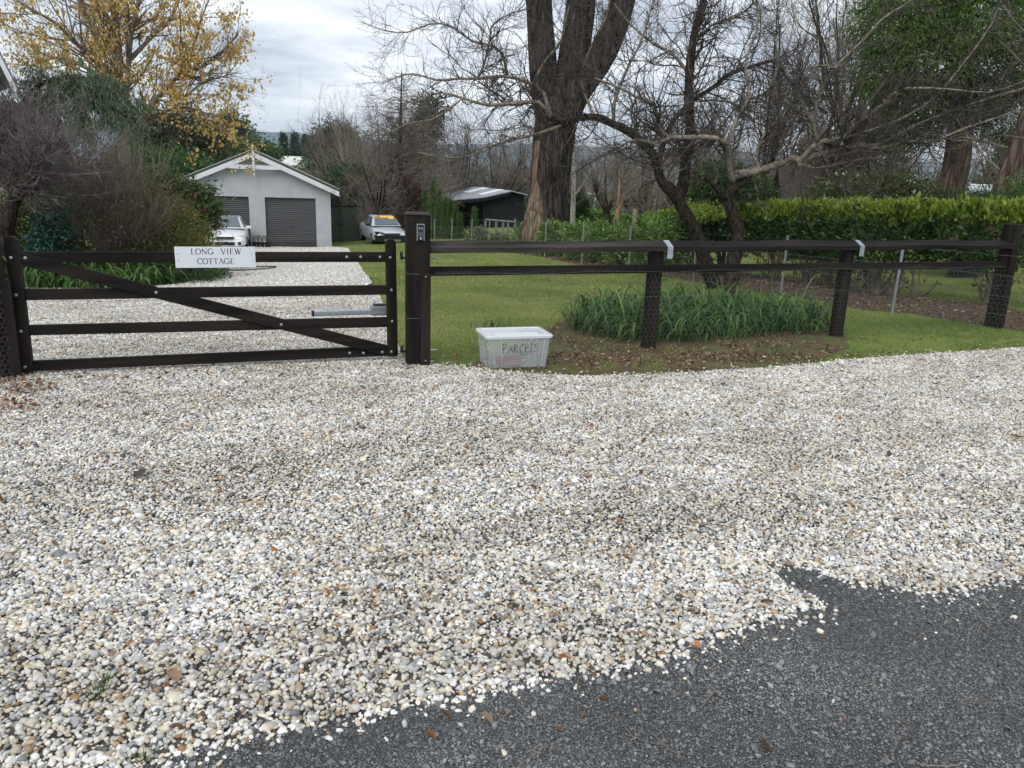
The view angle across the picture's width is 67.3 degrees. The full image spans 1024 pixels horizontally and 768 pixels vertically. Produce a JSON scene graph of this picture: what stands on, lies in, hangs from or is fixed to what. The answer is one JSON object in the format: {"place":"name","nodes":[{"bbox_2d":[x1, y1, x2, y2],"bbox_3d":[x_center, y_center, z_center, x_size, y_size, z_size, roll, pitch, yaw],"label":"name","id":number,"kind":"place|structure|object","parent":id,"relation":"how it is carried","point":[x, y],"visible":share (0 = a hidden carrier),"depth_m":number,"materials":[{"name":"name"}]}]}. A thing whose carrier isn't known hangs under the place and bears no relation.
{"place":"outdoors","nodes":[
{"label":"outdoors","id":0,"kind":"place"},
{"bbox_2d":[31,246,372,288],"bbox_3d":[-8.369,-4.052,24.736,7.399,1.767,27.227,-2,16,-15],"label":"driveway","id":1,"kind":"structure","parent":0,"point":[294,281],"depth_m":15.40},
{"bbox_2d":[206,215,250,246],"bbox_3d":[-13.194,-7.072,35.680,2.140,1.442,4.647,-3,16,-16],"label":"parked car","id":2,"kind":"object","parent":1,"relation":"on","point":[237,227],"visible":0.56,"depth_m":34.35,"materials":[{"name":"white paint"}]},
{"bbox_2d":[176,146,338,246],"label":"garage","id":3,"kind":"structure","parent":0,"point":[279,202],"depth_m":37.42,"materials":[{"name":"white paint"}]},
{"bbox_2d":[216,196,250,245],"bbox_3d":[-13.920,-7.885,37.206,2.387,2.351,0.053,-2,15,-14],"label":"roller door","id":4,"kind":"structure","parent":3,"relation":"in","point":[239,205],"depth_m":37.20,"materials":[{"name":"grey metal"}]},
{"bbox_2d":[265,197,316,246],"bbox_3d":[-10.895,-7.982,37.960,2.387,2.351,0.053,-2,15,-14],"label":"roller door","id":5,"kind":"structure","parent":3,"relation":"in","point":[289,221],"depth_m":37.97,"materials":[{"name":"grey metal"}]},
{"bbox_2d":[2,120,1019,194],"bbox_3d":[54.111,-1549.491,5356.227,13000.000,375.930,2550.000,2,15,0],"label":"hills","id":6,"kind":"structure","parent":0,"point":[271,134],"depth_m":4912.60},
{"bbox_2d":[0,0,1022,163],"label":"sky","id":7,"kind":"structure","parent":0,"point":[316,40],"materials":[{"name":"white"}]},
{"bbox_2d":[0,283,1023,767],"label":"driveway","id":8,"kind":"structure","parent":0,"point":[256,643],"depth_m":3.50,"materials":[{"name":"gravel"}]},
{"bbox_2d":[4,236,397,372],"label":"gate","id":9,"kind":"structure","parent":8,"relation":"on","point":[17,258],"depth_m":6.93,"materials":[{"name":"brown wood"}]},
{"bbox_2d":[174,247,255,267],"bbox_3d":[-2.640,-1.130,6.857,0.670,0.185,0.008,-4,16,-20],"label":"house sign","id":10,"kind":"object","parent":9,"relation":"attached to","point":[214,257],"visible":1,"depth_m":6.85,"materials":[{"name":"white"}]},
{"bbox_2d":[0,246,1023,767],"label":"gravel","id":11,"kind":"structure","parent":8,"relation":"on","point":[264,564],"depth_m":4.00,"materials":[{"name":"gravel"}]},
{"bbox_2d":[0,367,1011,767],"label":"fallen sticks","id":12,"kind":"object","parent":11,"relation":"on","point":[502,635],"visible":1,"depth_m":2.97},
{"bbox_2d":[0,246,1022,762],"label":"stray leaves","id":13,"kind":"object","parent":11,"relation":"on","point":[446,712],"visible":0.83,"depth_m":5.25,"materials":[{"name":"brown plant"}]},
{"bbox_2d":[17,192,1023,762],"bbox_3d":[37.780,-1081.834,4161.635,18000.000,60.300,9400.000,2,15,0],"label":"ground","id":14,"kind":"structure","parent":0,"point":[367,246],"depth_m":11.95,"materials":[{"name":"plant"}]},
{"bbox_2d":[0,52,16,203],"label":"house","id":15,"kind":"structure","parent":14,"relation":"on","point":[5,74],"depth_m":16.00,"materials":[{"name":"grey"}]},
{"bbox_2d":[0,243,21,378],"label":"fence","id":16,"kind":"object","parent":14,"relation":"on","point":[10,364],"visible":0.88,"depth_m":6.34,"materials":[{"name":"brown wood"}]},
{"bbox_2d":[25,262,198,288],"bbox_3d":[-9.764,-2.744,18.236,6.823,1.069,17.756,0,15,-7],"label":"garden bed","id":17,"kind":"object","parent":14,"relation":"on","point":[158,283],"visible":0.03,"depth_m":13.22,"materials":[{"name":"soil"}]},
{"bbox_2d":[21,202,89,276],"bbox_3d":[-7.856,-2.396,13.230,1.186,1.463,1.388,2,15,0],"label":"blue green shrub","id":18,"kind":"object","parent":17,"relation":"on","point":[39,242],"visible":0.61,"depth_m":12.99,"materials":[{"name":"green plant"}]},
{"bbox_2d":[0,188,128,269],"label":"olive shrub","id":19,"kind":"object","parent":17,"relation":"on","point":[20,222],"visible":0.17,"depth_m":13.61,"materials":[{"name":"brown plant"}]},
{"bbox_2d":[0,61,154,278],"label":"bare shrub","id":20,"kind":"object","parent":17,"relation":"on","point":[28,150],"visible":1,"depth_m":12.27,"materials":[{"name":"brown plant"}]},
{"bbox_2d":[0,56,159,250],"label":"weeping cedar","id":21,"kind":"object","parent":17,"relation":"on","point":[112,103],"visible":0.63,"depth_m":17.00,"materials":[{"name":"green plant"}]},
{"bbox_2d":[2,250,195,288],"bbox_3d":[-7.546,-2.156,13.351,3.937,0.932,3.025,2,15,0],"label":"strap leaf border","id":22,"kind":"object","parent":17,"relation":"on","point":[35,279],"visible":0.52,"depth_m":12.84,"materials":[{"name":"plant"}]},
{"bbox_2d":[17,111,204,273],"bbox_3d":[-7.278,-3.052,14.109,3.110,3.829,3.116,8,16,20],"label":"brown shrub","id":23,"kind":"object","parent":17,"relation":"on","point":[108,203],"visible":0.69,"depth_m":13.79,"materials":[{"name":"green plant"}]},
{"bbox_2d":[0,0,273,205],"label":"autumn tree","id":24,"kind":"object","parent":17,"relation":"on","point":[105,48],"visible":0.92,"depth_m":21.58,"materials":[{"name":"yellow plant"}]},
{"bbox_2d":[91,181,230,279],"bbox_3d":[-6.663,-2.922,14.708,2.670,1.915,2.979,2,15,0],"label":"golden shrub","id":25,"kind":"object","parent":17,"relation":"on","point":[199,238],"visible":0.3,"depth_m":14.46,"materials":[{"name":"green plant"}]},
{"bbox_2d":[113,241,249,282],"bbox_3d":[-6.232,-2.233,14.306,2.670,1.130,2.340,-9,19,-36],"label":"dark green shrub","id":26,"kind":"object","parent":17,"relation":"on","point":[206,274],"visible":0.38,"depth_m":13.97,"materials":[{"name":"green plant"}]},
{"bbox_2d":[127,165,236,251],"bbox_3d":[-7.211,-3.596,16.770,2.696,2.360,2.648,2,15,0],"label":"camellia","id":27,"kind":"object","parent":17,"relation":"on","point":[206,197],"visible":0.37,"depth_m":16.39,"materials":[{"name":"green plant"}]},
{"bbox_2d":[102,131,220,186],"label":"bright hedge tree","id":28,"kind":"object","parent":14,"relation":"on","point":[189,168],"visible":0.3,"depth_m":49.56,"materials":[{"name":"green plant"}]},
{"bbox_2d":[128,92,237,163],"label":"dim dark tree","id":29,"kind":"object","parent":14,"relation":"on","point":[201,140],"visible":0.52,"depth_m":58.11,"materials":[{"name":"green plant"}]},
{"bbox_2d":[210,95,271,160],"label":"tall gum tree","id":30,"kind":"object","parent":14,"relation":"on","point":[246,123],"visible":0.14,"depth_m":89.92,"materials":[{"name":"green plant"}]},
{"bbox_2d":[218,130,290,163],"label":"pale green tree","id":31,"kind":"object","parent":14,"relation":"on","point":[270,150],"visible":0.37,"depth_m":75.80,"materials":[{"name":"green plant"}]},
{"bbox_2d":[293,151,340,179],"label":"dark green tree","id":32,"kind":"object","parent":14,"relation":"on","point":[308,167],"visible":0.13,"depth_m":66.61,"materials":[{"name":"green plant"}]},
{"bbox_2d":[292,112,369,166],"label":"round evergreen","id":33,"kind":"object","parent":14,"relation":"on","point":[331,129],"visible":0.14,"depth_m":80.15,"materials":[{"name":"green plant"}]},
{"bbox_2d":[282,80,389,165],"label":"bare woodland tree","id":34,"kind":"object","parent":14,"relation":"on","point":[324,133],"visible":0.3,"depth_m":69.44,"materials":[{"name":"brown plant"}]},
{"bbox_2d":[297,112,388,211],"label":"bare woodland tree","id":35,"kind":"object","parent":14,"relation":"on","point":[345,142],"visible":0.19,"depth_m":54.18,"materials":[{"name":"brown plant"}]},
{"bbox_2d":[322,83,367,167],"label":"dead pale tree","id":36,"kind":"object","parent":14,"relation":"on","point":[339,141],"visible":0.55,"depth_m":62.63,"materials":[{"name":"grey plant"}]},
{"bbox_2d":[293,144,402,205],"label":"bare woodland tree","id":37,"kind":"object","parent":14,"relation":"on","point":[343,200],"visible":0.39,"depth_m":46.27,"materials":[{"name":"brown plant"}]},
{"bbox_2d":[320,151,388,208],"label":"dark bush","id":38,"kind":"object","parent":14,"relation":"on","point":[334,175],"visible":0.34,"depth_m":47.69,"materials":[{"name":"green plant"}]},
{"bbox_2d":[331,205,384,241],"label":"green fence","id":39,"kind":"object","parent":14,"relation":"on","point":[344,228],"visible":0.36,"depth_m":44.20,"materials":[{"name":"metal"}]},
{"bbox_2d":[318,123,429,214],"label":"bare woodland tree","id":40,"kind":"object","parent":14,"relation":"on","point":[379,189],"visible":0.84,"depth_m":44.61,"materials":[{"name":"brown plant"}]},
{"bbox_2d":[286,63,465,202],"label":"bare woodland tree","id":41,"kind":"object","parent":14,"relation":"on","point":[318,163],"visible":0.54,"depth_m":48.90,"materials":[{"name":"brown plant"}]},
{"bbox_2d":[359,214,404,243],"bbox_3d":[-6.863,-8.225,40.791,2.140,1.442,4.667,-4,16,-21],"label":"parked car","id":42,"kind":"object","parent":14,"relation":"on","point":[388,227],"visible":0.87,"depth_m":39.65,"materials":[{"name":"silver metal"}]},
{"bbox_2d":[331,68,471,199],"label":"bare woodland tree","id":43,"kind":"object","parent":14,"relation":"on","point":[426,151],"visible":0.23,"depth_m":57.10,"materials":[{"name":"brown plant"}]},
{"bbox_2d":[327,71,477,214],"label":"bare woodland tree","id":44,"kind":"object","parent":14,"relation":"on","point":[407,162],"visible":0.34,"depth_m":49.87,"materials":[{"name":"brown plant"}]},
{"bbox_2d":[393,169,417,229],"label":"dead conifer","id":45,"kind":"object","parent":14,"relation":"on","point":[403,204],"visible":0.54,"depth_m":42.08,"materials":[{"name":"brown plant"}]},
{"bbox_2d":[356,70,463,219],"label":"bare larch","id":46,"kind":"object","parent":14,"relation":"on","point":[417,147],"visible":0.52,"depth_m":49.45,"materials":[{"name":"brown plant"}]},
{"bbox_2d":[367,85,457,180],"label":"grey green tree","id":47,"kind":"object","parent":14,"relation":"on","point":[432,110],"visible":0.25,"depth_m":63.99,"materials":[{"name":"green plant"}]},
{"bbox_2d":[402,177,425,230],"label":"dead conifer","id":48,"kind":"object","parent":14,"relation":"on","point":[418,187],"visible":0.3,"depth_m":42.08,"materials":[{"name":"brown plant"}]},
{"bbox_2d":[400,211,437,365],"bbox_3d":[-0.897,-0.760,7.424,0.363,1.757,0.280,-1,15,-12],"label":"gate post","id":49,"kind":"object","parent":14,"relation":"on","point":[417,258],"visible":0.82,"depth_m":7.28,"materials":[{"name":"brown wood"}]},
{"bbox_2d":[311,303,385,316],"bbox_3d":[-1.557,-0.728,7.596,0.822,0.118,0.085,-4,16,-22],"label":"gate opener","id":50,"kind":"object","parent":49,"relation":"attached to","point":[377,312],"visible":0.69,"depth_m":7.59,"materials":[{"name":"metal"}]},
{"bbox_2d":[426,180,438,238],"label":"conifer","id":51,"kind":"object","parent":14,"relation":"on","point":[432,187],"visible":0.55,"depth_m":40.89,"materials":[{"name":"green plant"}]},
{"bbox_2d":[431,188,444,238],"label":"conifer","id":52,"kind":"object","parent":14,"relation":"on","point":[438,207],"visible":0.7,"depth_m":40.52,"materials":[{"name":"green plant"}]},
{"bbox_2d":[411,120,500,215],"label":"bare woodland tree","id":53,"kind":"object","parent":14,"relation":"on","point":[447,173],"visible":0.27,"depth_m":62.59,"materials":[{"name":"brown plant"}]},
{"bbox_2d":[425,91,521,191],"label":"bare woodland tree","id":54,"kind":"object","parent":14,"relation":"on","point":[459,166],"visible":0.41,"depth_m":70.99,"materials":[{"name":"brown plant"}]},
{"bbox_2d":[461,224,491,239],"bbox_3d":[-1.399,-5.920,31.023,1.368,1.084,1.488,2,15,0],"label":"young laurel","id":55,"kind":"object","parent":14,"relation":"on","point":[475,236],"visible":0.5,"depth_m":30.88,"materials":[{"name":"green plant"}]},
{"bbox_2d":[435,186,527,227],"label":"black shed","id":56,"kind":"structure","parent":14,"relation":"on","point":[497,204],"depth_m":56.69,"materials":[{"name":"metal"}]},
{"bbox_2d":[490,204,520,227],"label":"shed door","id":57,"kind":"structure","parent":56,"relation":"in","point":[509,212],"depth_m":56.65,"materials":[{"name":"black metal"}]},
{"bbox_2d":[444,131,528,196],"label":"bare woodland tree","id":58,"kind":"object","parent":14,"relation":"on","point":[492,184],"visible":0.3,"depth_m":76.19,"materials":[{"name":"brown plant"}]},
{"bbox_2d":[451,110,532,193],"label":"bare woodland tree","id":59,"kind":"object","parent":14,"relation":"on","point":[492,175],"visible":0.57,"depth_m":74.92,"materials":[{"name":"brown plant"}]},
{"bbox_2d":[4,147,981,234],"bbox_3d":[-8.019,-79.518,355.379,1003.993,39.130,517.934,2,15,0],"label":"wood","id":60,"kind":"object","parent":14,"relation":"on","point":[596,206],"visible":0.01,"depth_m":112.00,"materials":[{"name":"brown plant"}]},
{"bbox_2d":[463,91,533,198],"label":"bare woodland tree","id":61,"kind":"object","parent":14,"relation":"on","point":[518,156],"visible":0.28,"depth_m":78.64,"materials":[{"name":"brown plant"}]},
{"bbox_2d":[89,240,1023,375],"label":"grass","id":62,"kind":"structure","parent":14,"relation":"on","point":[631,292],"depth_m":11.53,"materials":[{"name":"plant"}]},
{"bbox_2d":[499,93,623,195],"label":"bare woodland tree","id":63,"kind":"object","parent":14,"relation":"on","point":[575,154],"visible":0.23,"depth_m":70.34,"materials":[{"name":"brown plant"}]},
{"bbox_2d":[492,133,661,218],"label":"bare woodland tree","id":64,"kind":"object","parent":14,"relation":"on","point":[585,194],"visible":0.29,"depth_m":68.42,"materials":[{"name":"brown plant"}]},
{"bbox_2d":[315,0,854,289],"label":"fruit tree","id":65,"kind":"object","parent":14,"relation":"on","point":[676,194],"visible":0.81,"depth_m":13.94,"materials":[{"name":"brown plant"}]},
{"bbox_2d":[569,128,611,235],"bbox_3d":[2.872,-8.334,31.712,2.780,5.263,1.474,8,16,23],"label":"white birch","id":66,"kind":"object","parent":14,"relation":"on","point":[573,192],"visible":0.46,"depth_m":31.85,"materials":[{"name":"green plant"}]},
{"bbox_2d":[518,0,670,255],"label":"giant tree","id":67,"kind":"object","parent":14,"relation":"on","point":[556,205],"visible":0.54,"depth_m":25.07,"materials":[{"name":"brown plant"}]},
{"bbox_2d":[587,207,641,230],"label":"hedge","id":68,"kind":"object","parent":14,"relation":"on","point":[598,213],"visible":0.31,"depth_m":49.72,"materials":[{"name":"green plant"}]},
{"bbox_2d":[576,139,653,224],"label":"grey barked tree","id":69,"kind":"object","parent":14,"relation":"on","point":[605,205],"visible":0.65,"depth_m":45.26,"materials":[{"name":"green plant"}]},
{"bbox_2d":[595,135,641,235],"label":"orange barked tree","id":70,"kind":"object","parent":14,"relation":"on","point":[619,196],"visible":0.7,"depth_m":42.89,"materials":[{"name":"brown plant"}]},
{"bbox_2d":[578,105,668,220],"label":"bare woodland tree","id":71,"kind":"object","parent":14,"relation":"on","point":[626,201],"visible":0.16,"depth_m":71.63,"materials":[{"name":"brown plant"}]},
{"bbox_2d":[588,89,683,215],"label":"bare woodland tree","id":72,"kind":"object","parent":14,"relation":"on","point":[636,195],"visible":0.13,"depth_m":63.13,"materials":[{"name":"brown plant"}]},
{"bbox_2d":[623,172,668,222],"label":"bare tree","id":73,"kind":"object","parent":14,"relation":"on","point":[652,201],"visible":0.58,"depth_m":44.74,"materials":[{"name":"brown plant"}]},
{"bbox_2d":[467,306,849,374],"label":"soil","id":74,"kind":"structure","parent":14,"relation":"on","point":[621,368],"depth_m":8.57,"materials":[{"name":"soil"}]},
{"bbox_2d":[475,326,552,354],"bbox_3d":[0.012,-0.366,7.617,0.685,0.331,0.429,-3,16,-16],"label":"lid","id":75,"kind":"object","parent":74,"relation":"on","point":[490,333],"visible":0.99,"depth_m":7.47,"materials":[{"name":"white"}]},
{"bbox_2d":[525,275,858,343],"bbox_3d":[2.596,-1.224,10.622,5.240,0.750,3.331,-8,18,-32],"label":"strap leaf clump","id":76,"kind":"object","parent":74,"relation":"on","point":[731,319],"visible":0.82,"depth_m":9.94,"materials":[{"name":"plant"}]},
{"bbox_2d":[628,68,763,200],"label":"bare woodland tree","id":77,"kind":"object","parent":14,"relation":"on","point":[716,159],"visible":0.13,"depth_m":48.07,"materials":[{"name":"brown plant"}]},
{"bbox_2d":[430,224,1023,359],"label":"rail fence","id":78,"kind":"object","parent":14,"relation":"on","point":[654,268],"visible":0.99,"depth_m":8.80,"materials":[{"name":"brown wood"}]},
{"bbox_2d":[434,218,1023,331],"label":"wire fence","id":79,"kind":"object","parent":14,"relation":"on","point":[896,282],"visible":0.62,"depth_m":13.67,"materials":[{"name":"metal"}]},
{"bbox_2d":[535,0,1023,297],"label":"fruit tree","id":80,"kind":"object","parent":14,"relation":"on","point":[744,180],"visible":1,"depth_m":11.98,"materials":[{"name":"brown plant"}]},
{"bbox_2d":[535,255,1023,330],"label":"mulch","id":81,"kind":"object","parent":14,"relation":"on","point":[1008,323],"visible":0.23,"depth_m":13.73,"materials":[{"name":"soil"}]},
{"bbox_2d":[531,215,565,256],"bbox_3d":[1.413,-4.853,25.421,1.442,1.434,1.718,-12,20,-41],"label":"young laurel","id":82,"kind":"object","parent":81,"relation":"on","point":[550,230],"visible":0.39,"depth_m":25.23,"materials":[{"name":"green plant"}]},
{"bbox_2d":[556,213,590,260],"bbox_3d":[2.119,-4.484,23.655,1.553,1.492,1.571,15,20,40],"label":"young laurel","id":83,"kind":"object","parent":81,"relation":"on","point":[572,230],"visible":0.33,"depth_m":23.43,"materials":[{"name":"green plant"}]},
{"bbox_2d":[577,216,616,263],"bbox_3d":[2.646,-4.249,22.739,1.482,1.468,1.514,9,17,25],"label":"young laurel","id":84,"kind":"object","parent":81,"relation":"on","point":[594,231],"visible":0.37,"depth_m":22.47,"materials":[{"name":"green plant"}]},
{"bbox_2d":[600,214,644,264],"bbox_3d":[3.017,-3.989,21.528,1.530,1.583,1.572,2,15,0],"label":"young laurel","id":85,"kind":"object","parent":81,"relation":"on","point":[617,226],"visible":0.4,"depth_m":21.35,"materials":[{"name":"green plant"}]},
{"bbox_2d":[618,211,660,264],"bbox_3d":[3.527,-3.830,20.628,1.406,1.617,1.545,14,19,38],"label":"young laurel","id":86,"kind":"object","parent":81,"relation":"on","point":[639,229],"visible":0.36,"depth_m":20.40,"materials":[{"name":"green plant"}]},
{"bbox_2d":[628,209,692,264],"bbox_3d":[3.929,-3.674,19.832,1.556,1.681,1.382,13,18,34],"label":"young laurel","id":87,"kind":"object","parent":81,"relation":"on","point":[658,233],"visible":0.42,"depth_m":19.60,"materials":[{"name":"green plant"}]},
{"bbox_2d":[686,198,727,252],"bbox_3d":[4.541,-3.454,18.312,1.288,1.937,1.305,2,15,0],"label":"golden bush","id":88,"kind":"object","parent":81,"relation":"on","point":[703,211],"visible":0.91,"depth_m":17.96,"materials":[{"name":"green plant"}]},
{"bbox_2d":[661,152,791,274],"bbox_3d":[5.303,-4.206,19.052,3.124,3.167,2.622,-2,15,-14],"label":"dark evergreen","id":89,"kind":"object","parent":81,"relation":"on","point":[711,195],"visible":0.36,"depth_m":18.47,"materials":[{"name":"green plant"}]},
{"bbox_2d":[454,254,1023,374],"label":"leaf litter","id":90,"kind":"object","parent":81,"relation":"on","point":[680,361],"visible":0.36,"depth_m":8.81,"materials":[{"name":"plant"}]},
{"bbox_2d":[640,191,1023,303],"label":"laurel hedge","id":91,"kind":"object","parent":81,"relation":"on","point":[835,218],"visible":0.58,"depth_m":15.09,"materials":[{"name":"green plant"}]},
{"bbox_2d":[707,0,863,239],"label":"tall bare tree","id":92,"kind":"object","parent":14,"relation":"on","point":[770,159],"visible":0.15,"depth_m":34.10,"materials":[{"name":"brown plant"}]},
{"bbox_2d":[770,166,857,260],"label":"dark house","id":93,"kind":"structure","parent":14,"relation":"on","point":[792,188],"depth_m":29.22,"materials":[{"name":"black"}]},
{"bbox_2d":[787,161,957,284],"bbox_3d":[8.050,-3.651,17.534,3.643,2.923,2.651,2,15,0],"label":"olive brown shrub","id":94,"kind":"object","parent":14,"relation":"on","point":[898,185],"visible":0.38,"depth_m":16.96,"materials":[{"name":"green plant"}]},
{"bbox_2d":[760,0,998,185],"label":"tall bare tree","id":95,"kind":"object","parent":14,"relation":"on","point":[832,119],"visible":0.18,"depth_m":28.52,"materials":[{"name":"brown plant"}]},
{"bbox_2d":[762,0,1000,179],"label":"tall bare tree","id":96,"kind":"object","parent":14,"relation":"on","point":[817,28],"visible":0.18,"depth_m":30.28,"materials":[{"name":"brown plant"}]},
{"bbox_2d":[786,54,999,225],"bbox_3d":[17.683,-11.023,35.940,11.602,10.066,8.514,3,15,4],"label":"bare woodland tree","id":97,"kind":"object","parent":14,"relation":"on","point":[906,166],"visible":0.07,"depth_m":36.30,"materials":[{"name":"brown plant"}]},
{"bbox_2d":[818,0,1023,251],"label":"green conifer","id":98,"kind":"object","parent":14,"relation":"on","point":[923,27],"visible":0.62,"depth_m":19.54,"materials":[{"name":"green plant"}]},
{"bbox_2d":[879,130,1023,194],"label":"bare woodland tree","id":99,"kind":"object","parent":14,"relation":"on","point":[974,176],"visible":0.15,"depth_m":36.69,"materials":[{"name":"brown plant"}]},
{"bbox_2d":[947,184,992,277],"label":"white roof shed","id":100,"kind":"structure","parent":14,"relation":"on","point":[965,274],"depth_m":21.82,"materials":[{"name":"black metal"}]},
{"bbox_2d":[921,118,1023,221],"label":"bare woodland tree","id":101,"kind":"object","parent":14,"relation":"on","point":[983,168],"visible":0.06,"depth_m":34.73,"materials":[{"name":"brown plant"}]},
{"bbox_2d":[932,183,1020,288],"bbox_3d":[10.205,-3.139,16.691,2.036,2.408,2.077,2,15,0],"label":"dark shrub","id":102,"kind":"object","parent":14,"relation":"on","point":[988,192],"visible":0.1,"depth_m":16.37,"materials":[{"name":"green plant"}]},
{"bbox_2d":[933,0,1023,261],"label":"leaning trunk","id":103,"kind":"object","parent":14,"relation":"on","point":[1015,152],"visible":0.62,"depth_m":18.10,"materials":[{"name":"brown plant"}]},
{"bbox_2d":[989,162,1023,267],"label":"side conifer","id":104,"kind":"object","parent":14,"relation":"on","point":[1016,189],"visible":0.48,"depth_m":15.21,"materials":[{"name":"green plant"}]},
{"bbox_2d":[138,560,1023,767],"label":"road","id":105,"kind":"structure","parent":0,"point":[380,749],"depth_m":2.50,"materials":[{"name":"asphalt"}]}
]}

